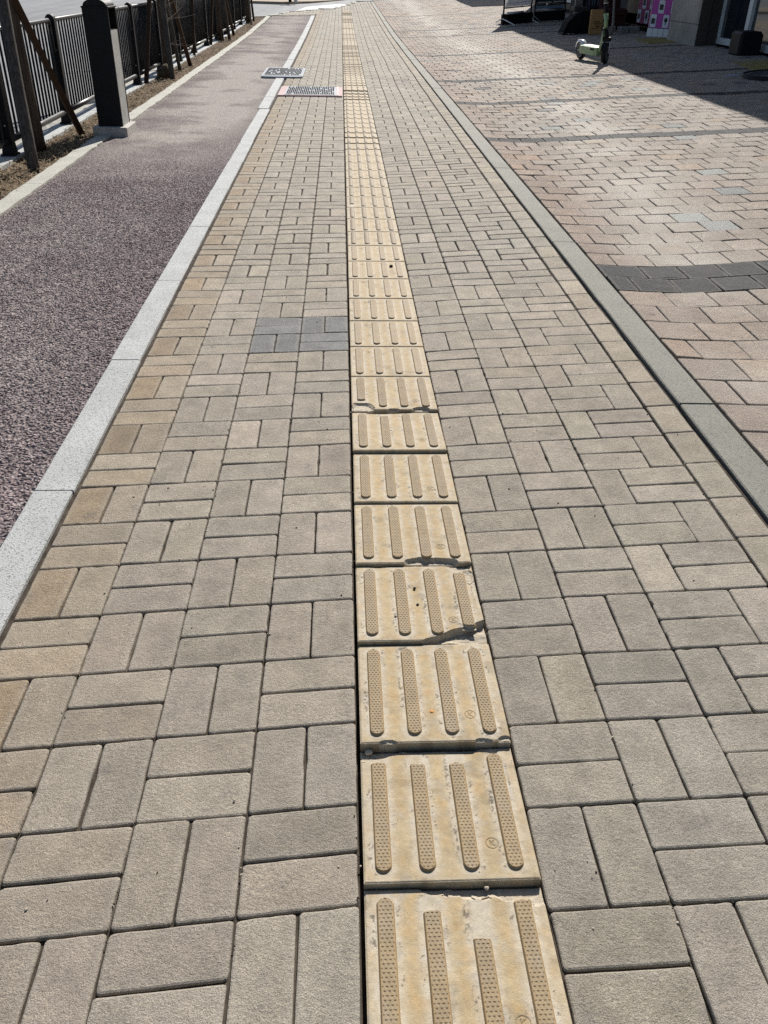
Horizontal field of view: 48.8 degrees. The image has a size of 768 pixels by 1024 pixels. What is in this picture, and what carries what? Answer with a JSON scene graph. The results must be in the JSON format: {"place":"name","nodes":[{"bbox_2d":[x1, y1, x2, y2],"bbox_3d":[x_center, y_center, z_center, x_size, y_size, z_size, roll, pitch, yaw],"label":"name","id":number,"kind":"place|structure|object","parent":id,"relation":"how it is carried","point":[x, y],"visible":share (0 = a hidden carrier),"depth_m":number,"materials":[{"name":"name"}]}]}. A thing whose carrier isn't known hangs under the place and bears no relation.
{"place":"outdoors","nodes":[
{"label":"outdoors","id":0,"kind":"place"},
{"bbox_2d":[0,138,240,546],"bbox_3d":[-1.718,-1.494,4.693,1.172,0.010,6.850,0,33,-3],"label":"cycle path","id":1,"kind":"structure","parent":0,"point":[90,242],"depth_m":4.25,"materials":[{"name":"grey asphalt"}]},
{"bbox_2d":[0,17,264,199],"bbox_3d":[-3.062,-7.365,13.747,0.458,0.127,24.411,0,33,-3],"label":"dry litter","id":2,"kind":"object","parent":0,"point":[81,135],"visible":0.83,"depth_m":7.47,"materials":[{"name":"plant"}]},
{"bbox_2d":[0,0,39,173],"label":"tree stake","id":3,"kind":"object","parent":2,"relation":"in","point":[24,119],"visible":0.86,"depth_m":6.13,"materials":[{"name":"brown wood"}]},
{"bbox_2d":[9,0,46,153],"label":"stake","id":4,"kind":"object","parent":2,"relation":"on","point":[40,144],"visible":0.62,"depth_m":6.63,"materials":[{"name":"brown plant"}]},
{"bbox_2d":[10,0,85,136],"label":"tree stake","id":5,"kind":"object","parent":2,"relation":"in","point":[26,24],"visible":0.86,"depth_m":6.87,"materials":[{"name":"brown wood"}]},
{"bbox_2d":[144,0,151,84],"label":"tree stake","id":6,"kind":"object","parent":2,"relation":"in","point":[147,48],"visible":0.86,"depth_m":11.06,"materials":[{"name":"brown wood"}]},
{"bbox_2d":[157,63,169,78],"bbox_3d":[-3.030,-6.091,11.714,0.222,0.212,0.245,0,33,-3],"label":"root ball","id":7,"kind":"object","parent":2,"relation":"on","point":[163,71],"visible":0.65,"depth_m":11.64,"materials":[{"name":"brown soil"}]},
{"bbox_2d":[160,0,174,80],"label":"tree stake","id":8,"kind":"object","parent":2,"relation":"in","point":[167,43],"visible":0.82,"depth_m":11.44,"materials":[{"name":"brown wood"}]},
{"bbox_2d":[165,0,181,71],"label":"tree stake","id":9,"kind":"object","parent":2,"relation":"in","point":[173,39],"visible":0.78,"depth_m":12.16,"materials":[{"name":"brown wood"}]},
{"bbox_2d":[156,0,195,64],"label":"street tree","id":10,"kind":"object","parent":2,"relation":"on","point":[164,54],"visible":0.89,"depth_m":11.65,"materials":[{"name":"brown plant"}]},
{"bbox_2d":[169,0,191,66],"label":"tree stake","id":11,"kind":"object","parent":2,"relation":"in","point":[182,38],"visible":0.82,"depth_m":12.65,"materials":[{"name":"brown wood"}]},
{"bbox_2d":[191,0,195,54],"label":"tree stake","id":12,"kind":"object","parent":2,"relation":"in","point":[193,26],"visible":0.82,"depth_m":14.57,"materials":[{"name":"brown wood"}]},
{"bbox_2d":[209,0,213,44],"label":"tree stake","id":13,"kind":"object","parent":2,"relation":"in","point":[211,23],"visible":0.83,"depth_m":16.69,"materials":[{"name":"brown wood"}]},
{"bbox_2d":[214,0,223,41],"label":"street tree","id":14,"kind":"object","parent":2,"relation":"on","point":[219,29],"visible":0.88,"depth_m":17.55,"materials":[{"name":"brown plant"}]},
{"bbox_2d":[222,0,230,39],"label":"tree stake","id":15,"kind":"object","parent":2,"relation":"in","point":[226,20],"visible":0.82,"depth_m":17.79,"materials":[{"name":"brown wood"}]},
{"bbox_2d":[225,0,234,35],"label":"tree stake","id":16,"kind":"object","parent":2,"relation":"in","point":[230,18],"visible":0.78,"depth_m":18.65,"materials":[{"name":"brown wood"}]},
{"bbox_2d":[245,0,249,23],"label":"street tree","id":17,"kind":"object","parent":2,"relation":"on","point":[247,11],"visible":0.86,"depth_m":22.63,"materials":[{"name":"brown plant"}]},
{"bbox_2d":[248,0,251,24],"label":"tree stake","id":18,"kind":"object","parent":2,"relation":"in","point":[250,13],"visible":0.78,"depth_m":22.37,"materials":[{"name":"brown wood"}]},
{"bbox_2d":[250,0,254,20],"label":"tree stake","id":19,"kind":"object","parent":2,"relation":"in","point":[252,10],"visible":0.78,"depth_m":23.41,"materials":[{"name":"brown wood"}]},
{"bbox_2d":[0,8,362,1023],"bbox_3d":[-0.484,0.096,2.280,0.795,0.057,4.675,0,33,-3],"label":"pavement","id":20,"kind":"structure","parent":0,"point":[192,772],"depth_m":1.76,"materials":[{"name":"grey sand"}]},
{"bbox_2d":[342,39,366,1023],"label":"joint soil","id":21,"kind":"structure","parent":20,"relation":"on","point":[364,1000],"depth_m":1.77,"materials":[{"name":"black soil"}]},
{"bbox_2d":[344,91,367,94],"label":"tactile slab","id":22,"kind":"structure","parent":21,"relation":"on","point":[357,92],"depth_m":10.60,"materials":[{"name":"concrete"}]},
{"bbox_2d":[344,94,367,97],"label":"tactile slab","id":23,"kind":"structure","parent":21,"relation":"on","point":[354,95],"depth_m":10.39,"materials":[{"name":"concrete"}]},
{"bbox_2d":[365,748,372,755],"bbox_3d":[-0.030,0.473,1.667,0.017,0.010,0.015,-25,41,-34],"label":"pebble","id":24,"kind":"object","parent":21,"relation":"on","point":[369,751],"visible":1,"depth_m":1.66,"materials":[{"name":"grey stone"}]},
{"bbox_2d":[347,207,394,218],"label":"tactile slab","id":25,"kind":"structure","parent":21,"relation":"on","point":[369,213],"depth_m":5.34,"materials":[{"name":"concrete"}]},
{"bbox_2d":[2,149,737,946],"bbox_3d":[0.503,-1.365,4.491,2.991,0.074,7.482,0,33,-3],"label":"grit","id":26,"kind":"object","parent":20,"relation":"on","point":[354,561],"visible":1,"depth_m":2.06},
{"bbox_2d":[349,279,412,298],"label":"tactile slab","id":27,"kind":"structure","parent":20,"relation":"in","point":[379,288],"depth_m":4.07,"materials":[{"name":"concrete"}]},
{"bbox_2d":[349,299,417,321],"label":"tactile slab","id":28,"kind":"structure","parent":20,"relation":"in","point":[381,309],"depth_m":3.82,"materials":[{"name":"concrete"}]},
{"bbox_2d":[350,321,422,346],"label":"tactile slab","id":29,"kind":"structure","parent":20,"relation":"in","point":[385,334],"depth_m":3.56,"materials":[{"name":"concrete"}]},
{"bbox_2d":[350,347,429,376],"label":"tactile slab","id":30,"kind":"structure","parent":20,"relation":"in","point":[388,362],"depth_m":3.31,"materials":[{"name":"concrete"}]},
{"bbox_2d":[351,377,437,413],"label":"tactile slab","id":31,"kind":"structure","parent":20,"relation":"in","point":[386,395],"depth_m":3.04,"materials":[{"name":"concrete"}]},
{"bbox_2d":[352,413,446,453],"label":"tactile slab","id":32,"kind":"structure","parent":20,"relation":"in","point":[415,433],"depth_m":2.79,"materials":[{"name":"concrete"}]},
{"bbox_2d":[353,454,457,504],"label":"tactile slab","id":33,"kind":"structure","parent":20,"relation":"in","point":[403,479],"depth_m":2.54,"materials":[{"name":"concrete"}]},
{"bbox_2d":[354,504,470,567],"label":"tactile slab","id":34,"kind":"structure","parent":20,"relation":"in","point":[430,535],"depth_m":2.28,"materials":[{"name":"concrete"}]},
{"bbox_2d":[0,0,371,132],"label":"road","id":35,"kind":"structure","parent":0,"point":[36,9],"depth_m":26.02,"materials":[{"name":"grey asphalt"}]},
{"bbox_2d":[0,24,236,153],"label":"gutter","id":36,"kind":"object","parent":35,"relation":"on","point":[51,124],"depth_m":9.78,"materials":[{"name":"concrete"}]},
{"bbox_2d":[0,20,245,169],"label":"kerb","id":37,"kind":"structure","parent":35,"relation":"on","point":[59,128],"depth_m":8.54,"materials":[{"name":"grey concrete"}]},
{"bbox_2d":[0,0,245,156],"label":"pedestrian fence","id":38,"kind":"object","parent":37,"relation":"on","point":[133,25],"visible":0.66,"depth_m":8.57,"materials":[{"name":"metal"}]},
{"bbox_2d":[0,109,269,635],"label":"kerb","id":39,"kind":"structure","parent":35,"relation":"on","point":[26,542],"depth_m":2.85,"materials":[{"name":"grey concrete"}]},
{"bbox_2d":[0,16,270,215],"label":"kerb","id":40,"kind":"structure","parent":35,"relation":"on","point":[11,200],"depth_m":6.98,"materials":[{"name":"concrete"}]},
{"bbox_2d":[258,15,314,108],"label":"kerb","id":41,"kind":"structure","parent":35,"relation":"on","point":[270,96],"depth_m":13.20,"materials":[{"name":"grey concrete"}]},
{"bbox_2d":[251,0,387,16],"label":"kerb","id":42,"kind":"structure","parent":35,"relation":"on","point":[317,9],"depth_m":28.90,"materials":[{"name":"concrete"}]},
{"bbox_2d":[296,4,345,10],"bbox_3d":[-2.336,-18.540,31.079,1.104,0.081,5.794,7,33,8],"label":"road patch","id":43,"kind":"object","parent":35,"relation":"on","point":[322,6],"visible":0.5,"depth_m":31.42,"materials":[{"name":"white paint"}]},
{"bbox_2d":[370,1,767,524],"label":"kerb","id":44,"kind":"structure","parent":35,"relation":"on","point":[743,464],"depth_m":3.43,"materials":[{"name":"grey concrete"}]},
{"bbox_2d":[111,15,310,139],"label":"cycle path","id":45,"kind":"structure","parent":0,"point":[222,97],"depth_m":10.37,"materials":[{"name":"asphalt"}]},
{"bbox_2d":[80,0,136,136],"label":"bollard","id":46,"kind":"object","parent":45,"relation":"on","point":[104,50],"visible":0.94,"depth_m":7.43,"materials":[{"name":"metal"}]},
{"bbox_2d":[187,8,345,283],"bbox_3d":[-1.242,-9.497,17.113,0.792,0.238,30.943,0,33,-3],"label":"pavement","id":47,"kind":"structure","parent":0,"point":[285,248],"depth_m":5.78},
{"bbox_2d":[261,67,305,80],"bbox_3d":[-1.472,-6.458,12.492,0.590,0.091,1.300,0,33,-3],"label":"manhole cover","id":48,"kind":"object","parent":47,"relation":"on","point":[276,72],"visible":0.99,"depth_m":12.26,"materials":[{"name":"metal"}]},
{"bbox_2d":[278,86,341,97],"bbox_3d":[-0.916,-5.254,10.629,0.780,0.085,0.920,0,33,-3],"label":"manhole cover","id":49,"kind":"object","parent":47,"relation":"on","point":[299,91],"visible":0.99,"depth_m":10.48,"materials":[{"name":"grey metal"}]},
{"bbox_2d":[252,0,341,4],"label":"pavement","id":50,"kind":"structure","parent":0,"point":[281,2],"depth_m":32.97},
{"bbox_2d":[343,72,362,73],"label":"tactile slab","id":51,"kind":"structure","parent":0,"point":[352,72],"depth_m":12.67,"materials":[{"name":"concrete"}]},
{"bbox_2d":[343,70,362,71],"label":"tactile slab","id":52,"kind":"structure","parent":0,"point":[352,71],"depth_m":12.91,"materials":[{"name":"concrete"}]},
{"bbox_2d":[343,76,363,79],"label":"tactile slab","id":53,"kind":"structure","parent":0,"point":[360,77],"depth_m":12.18,"materials":[{"name":"concrete"}]},
{"bbox_2d":[343,74,363,75],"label":"tactile slab","id":54,"kind":"structure","parent":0,"point":[353,75],"depth_m":12.43,"materials":[{"name":"concrete"}]},
{"bbox_2d":[344,78,364,80],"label":"tactile slab","id":55,"kind":"structure","parent":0,"point":[354,79],"depth_m":11.93,"materials":[{"name":"concrete"}]},
{"bbox_2d":[344,80,364,83],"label":"tactile slab","id":56,"kind":"structure","parent":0,"point":[351,81],"depth_m":11.67,"materials":[{"name":"concrete"}]},
{"bbox_2d":[344,83,365,85],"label":"tactile slab","id":57,"kind":"structure","parent":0,"point":[355,84],"depth_m":11.39,"materials":[{"name":"concrete"}]},
{"bbox_2d":[344,85,365,87],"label":"tactile slab","id":58,"kind":"structure","parent":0,"point":[345,86],"depth_m":11.16,"materials":[{"name":"concrete"}]},
{"bbox_2d":[344,87,366,91],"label":"tactile slab","id":59,"kind":"structure","parent":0,"point":[355,89],"depth_m":10.85,"materials":[{"name":"concrete"}]},
{"bbox_2d":[344,97,368,99],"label":"tactile slab","id":60,"kind":"structure","parent":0,"point":[355,98],"depth_m":10.11,"materials":[{"name":"concrete"}]},
{"bbox_2d":[344,100,369,103],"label":"tactile slab","id":61,"kind":"structure","parent":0,"point":[358,101],"depth_m":9.91,"materials":[{"name":"concrete"}]},
{"bbox_2d":[344,106,370,110],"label":"tactile slab","id":62,"kind":"structure","parent":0,"point":[357,108],"depth_m":9.39,"materials":[{"name":"concrete"}]},
{"bbox_2d":[344,103,370,106],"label":"tactile slab","id":63,"kind":"structure","parent":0,"point":[356,105],"depth_m":9.64,"materials":[{"name":"concrete"}]},
{"bbox_2d":[344,110,371,114],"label":"tactile slab","id":64,"kind":"structure","parent":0,"point":[353,112],"depth_m":9.14,"materials":[{"name":"concrete"}]},
{"bbox_2d":[344,114,372,118],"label":"tactile slab","id":65,"kind":"structure","parent":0,"point":[355,116],"depth_m":8.89,"materials":[{"name":"concrete"}]},
{"bbox_2d":[345,118,373,123],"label":"tactile slab","id":66,"kind":"structure","parent":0,"point":[347,120],"depth_m":8.63,"materials":[{"name":"concrete"}]},
{"bbox_2d":[345,123,374,127],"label":"tactile slab","id":67,"kind":"structure","parent":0,"point":[359,125],"depth_m":8.38,"materials":[{"name":"concrete"}]},
{"bbox_2d":[345,127,375,133],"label":"tactile slab","id":68,"kind":"structure","parent":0,"point":[360,130],"depth_m":8.12,"materials":[{"name":"concrete"}]},
{"bbox_2d":[345,133,377,138],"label":"tactile slab","id":69,"kind":"structure","parent":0,"point":[360,135],"depth_m":7.86,"materials":[{"name":"concrete"}]},
{"bbox_2d":[345,138,378,143],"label":"tactile slab","id":70,"kind":"structure","parent":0,"point":[361,140],"depth_m":7.60,"materials":[{"name":"concrete"}]},
{"bbox_2d":[345,143,379,149],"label":"tactile slab","id":71,"kind":"structure","parent":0,"point":[362,146],"depth_m":7.35,"materials":[{"name":"concrete"}]},
{"bbox_2d":[345,149,380,158],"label":"tactile slab","id":72,"kind":"structure","parent":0,"point":[357,152],"depth_m":7.11,"materials":[{"name":"concrete"}]},
{"bbox_2d":[346,156,382,162],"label":"tactile slab","id":73,"kind":"structure","parent":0,"point":[363,159],"depth_m":6.87,"materials":[{"name":"concrete"}]},
{"bbox_2d":[346,163,384,170],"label":"tactile slab","id":74,"kind":"structure","parent":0,"point":[365,166],"depth_m":6.61,"materials":[{"name":"concrete"}]},
{"bbox_2d":[346,170,385,178],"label":"tactile slab","id":75,"kind":"structure","parent":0,"point":[369,174],"depth_m":6.35,"materials":[{"name":"concrete"}]},
{"bbox_2d":[346,178,387,187],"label":"tactile slab","id":76,"kind":"structure","parent":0,"point":[368,183],"depth_m":6.10,"materials":[{"name":"concrete"}]},
{"bbox_2d":[346,187,389,196],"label":"tactile slab","id":77,"kind":"structure","parent":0,"point":[365,192],"depth_m":5.85,"materials":[{"name":"concrete"}]},
{"bbox_2d":[346,197,392,207],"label":"tactile slab","id":78,"kind":"structure","parent":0,"point":[370,202],"depth_m":5.59,"materials":[{"name":"concrete"}]},
{"bbox_2d":[347,219,397,235],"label":"tactile slab","id":79,"kind":"structure","parent":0,"point":[371,225],"depth_m":5.09,"materials":[{"name":"concrete"}]},
{"bbox_2d":[348,232,400,245],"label":"tactile slab","id":80,"kind":"structure","parent":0,"point":[373,238],"depth_m":4.83,"materials":[{"name":"concrete"}]},
{"bbox_2d":[356,566,486,645],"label":"tactile slab","id":81,"kind":"structure","parent":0,"point":[447,611],"depth_m":2.03,"materials":[{"name":"concrete"}]},
{"bbox_2d":[278,2,567,280],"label":"pavement","id":82,"kind":"structure","parent":0,"point":[488,214],"depth_m":5.98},
{"bbox_2d":[348,246,404,261],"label":"tactile slab","id":83,"kind":"structure","parent":82,"relation":"in","point":[378,253],"depth_m":4.58,"materials":[{"name":"concrete"}]},
{"bbox_2d":[348,261,407,279],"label":"tactile slab","id":84,"kind":"structure","parent":82,"relation":"in","point":[369,270],"depth_m":4.32,"materials":[{"name":"concrete"}]},
{"bbox_2d":[358,644,510,753],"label":"tactile slab","id":85,"kind":"structure","parent":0,"point":[404,691],"depth_m":1.77,"materials":[{"name":"concrete"}]},
{"bbox_2d":[360,748,540,890],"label":"tactile slab","id":86,"kind":"structure","parent":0,"point":[436,821],"depth_m":1.52,"materials":[{"name":"concrete"}]},
{"bbox_2d":[364,888,571,1023],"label":"tactile slab","id":87,"kind":"structure","parent":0,"point":[489,956],"depth_m":1.31,"materials":[{"name":"concrete"}]},
{"bbox_2d":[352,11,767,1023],"bbox_3d":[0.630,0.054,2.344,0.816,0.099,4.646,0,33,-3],"label":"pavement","id":88,"kind":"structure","parent":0,"point":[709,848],"depth_m":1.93,"materials":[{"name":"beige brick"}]},
{"bbox_2d":[373,0,767,397],"bbox_3d":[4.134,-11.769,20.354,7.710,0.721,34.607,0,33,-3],"label":"plaza","id":89,"kind":"structure","parent":0,"point":[675,116],"depth_m":9.59,"materials":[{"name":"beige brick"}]},
{"bbox_2d":[496,0,538,25],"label":"sign stand","id":90,"kind":"object","parent":89,"relation":"on","point":[514,17],"visible":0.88,"depth_m":21.59,"materials":[{"name":"black"}]},
{"bbox_2d":[533,0,566,22],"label":"sign stand","id":91,"kind":"object","parent":89,"relation":"on","point":[551,15],"visible":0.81,"depth_m":22.02,"materials":[{"name":"black metal"}]},
{"bbox_2d":[569,0,574,15],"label":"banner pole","id":92,"kind":"object","parent":89,"relation":"on","point":[571,5],"visible":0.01,"depth_m":21.99,"materials":[{"name":"grey metal"}]},
{"bbox_2d":[557,6,590,33],"bbox_3d":[4.141,-10.602,18.240,0.660,0.518,0.340,-5,33,-9],"label":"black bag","id":93,"kind":"object","parent":89,"relation":"on","point":[578,22],"visible":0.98,"depth_m":18.17,"materials":[{"name":"fabric"}]},
{"bbox_2d":[582,0,603,27],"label":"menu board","id":94,"kind":"object","parent":89,"relation":"on","point":[592,4],"visible":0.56,"depth_m":19.15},
{"bbox_2d":[576,0,611,63],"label":"electric scooter","id":95,"kind":"object","parent":89,"relation":"on","point":[584,48],"visible":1,"depth_m":12.90,"materials":[{"name":"metal"}]},
{"bbox_2d":[588,9,603,34],"bbox_3d":[4.479,-10.354,17.882,0.250,0.454,0.183,2,33,2],"label":"cardboard box","id":96,"kind":"object","parent":89,"relation":"on","point":[595,22],"visible":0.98,"depth_m":17.82,"materials":[{"name":"brown cardboard"}]},
{"bbox_2d":[618,26,628,33],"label":"stone block","id":97,"kind":"structure","parent":89,"relation":"on","point":[623,29],"depth_m":17.96,"materials":[{"name":"grey stone"}]},
{"bbox_2d":[628,26,639,32],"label":"stone block","id":98,"kind":"structure","parent":89,"relation":"on","point":[633,29],"depth_m":17.96,"materials":[{"name":"grey stone"}]},
{"bbox_2d":[636,0,652,24],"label":"poster panel","id":99,"kind":"object","parent":89,"relation":"on","point":[644,12],"visible":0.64,"depth_m":18.50,"materials":[{"name":"pink paper"}]},
{"bbox_2d":[533,0,767,53],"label":"shop building","id":100,"kind":"structure","parent":89,"relation":"on","point":[694,23],"depth_m":14.79,"materials":[{"name":"grey stone"}]},
{"bbox_2d":[716,0,751,45],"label":"door","id":101,"kind":"structure","parent":100,"relation":"in","point":[735,13],"depth_m":14.47,"materials":[{"name":"white paint"}]},
{"bbox_2d":[746,0,767,53],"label":"window","id":102,"kind":"structure","parent":100,"relation":"in","point":[758,15],"depth_m":13.47,"materials":[{"name":"white paint"}]},
{"bbox_2d":[634,38,676,43],"bbox_3d":[5.215,-9.031,16.210,0.600,0.020,1.200,-1,32,2],"label":"tactile mat","id":103,"kind":"object","parent":89,"relation":"on","point":[654,40],"visible":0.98,"depth_m":16.11,"materials":[{"name":"yellow"}]},
{"bbox_2d":[646,0,672,36],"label":"poster panel","id":104,"kind":"object","parent":89,"relation":"on","point":[660,14],"visible":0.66,"depth_m":16.89,"materials":[{"name":"paper"}]},
{"bbox_2d":[728,30,762,55],"bbox_3d":[5.691,-7.375,13.317,0.360,0.350,0.420,0,33,-3],"label":"black crate","id":105,"kind":"object","parent":89,"relation":"on","point":[745,42],"visible":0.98,"depth_m":13.17,"materials":[{"name":"black plastic"}]},
{"bbox_2d":[742,69,767,81],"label":"manhole cover","id":106,"kind":"object","parent":89,"relation":"on","point":[759,75],"visible":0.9,"depth_m":10.86,"materials":[{"name":"grey metal"}]},
{"bbox_2d":[609,0,615,34],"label":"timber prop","id":107,"kind":"object","parent":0,"point":[613,23],"visible":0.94,"depth_m":17.69,"materials":[{"name":"wood"}]},
{"bbox_2d":[598,0,627,29],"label":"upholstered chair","id":108,"kind":"object","parent":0,"point":[620,14],"visible":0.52,"depth_m":18.45,"materials":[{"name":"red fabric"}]},
{"bbox_2d":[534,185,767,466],"bbox_3d":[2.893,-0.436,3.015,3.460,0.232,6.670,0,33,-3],"label":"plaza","id":109,"kind":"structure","parent":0,"point":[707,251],"depth_m":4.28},
{"bbox_2d":[731,60,767,69],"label":"tactile mat","id":110,"kind":"object","parent":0,"point":[761,64],"visible":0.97,"depth_m":12.07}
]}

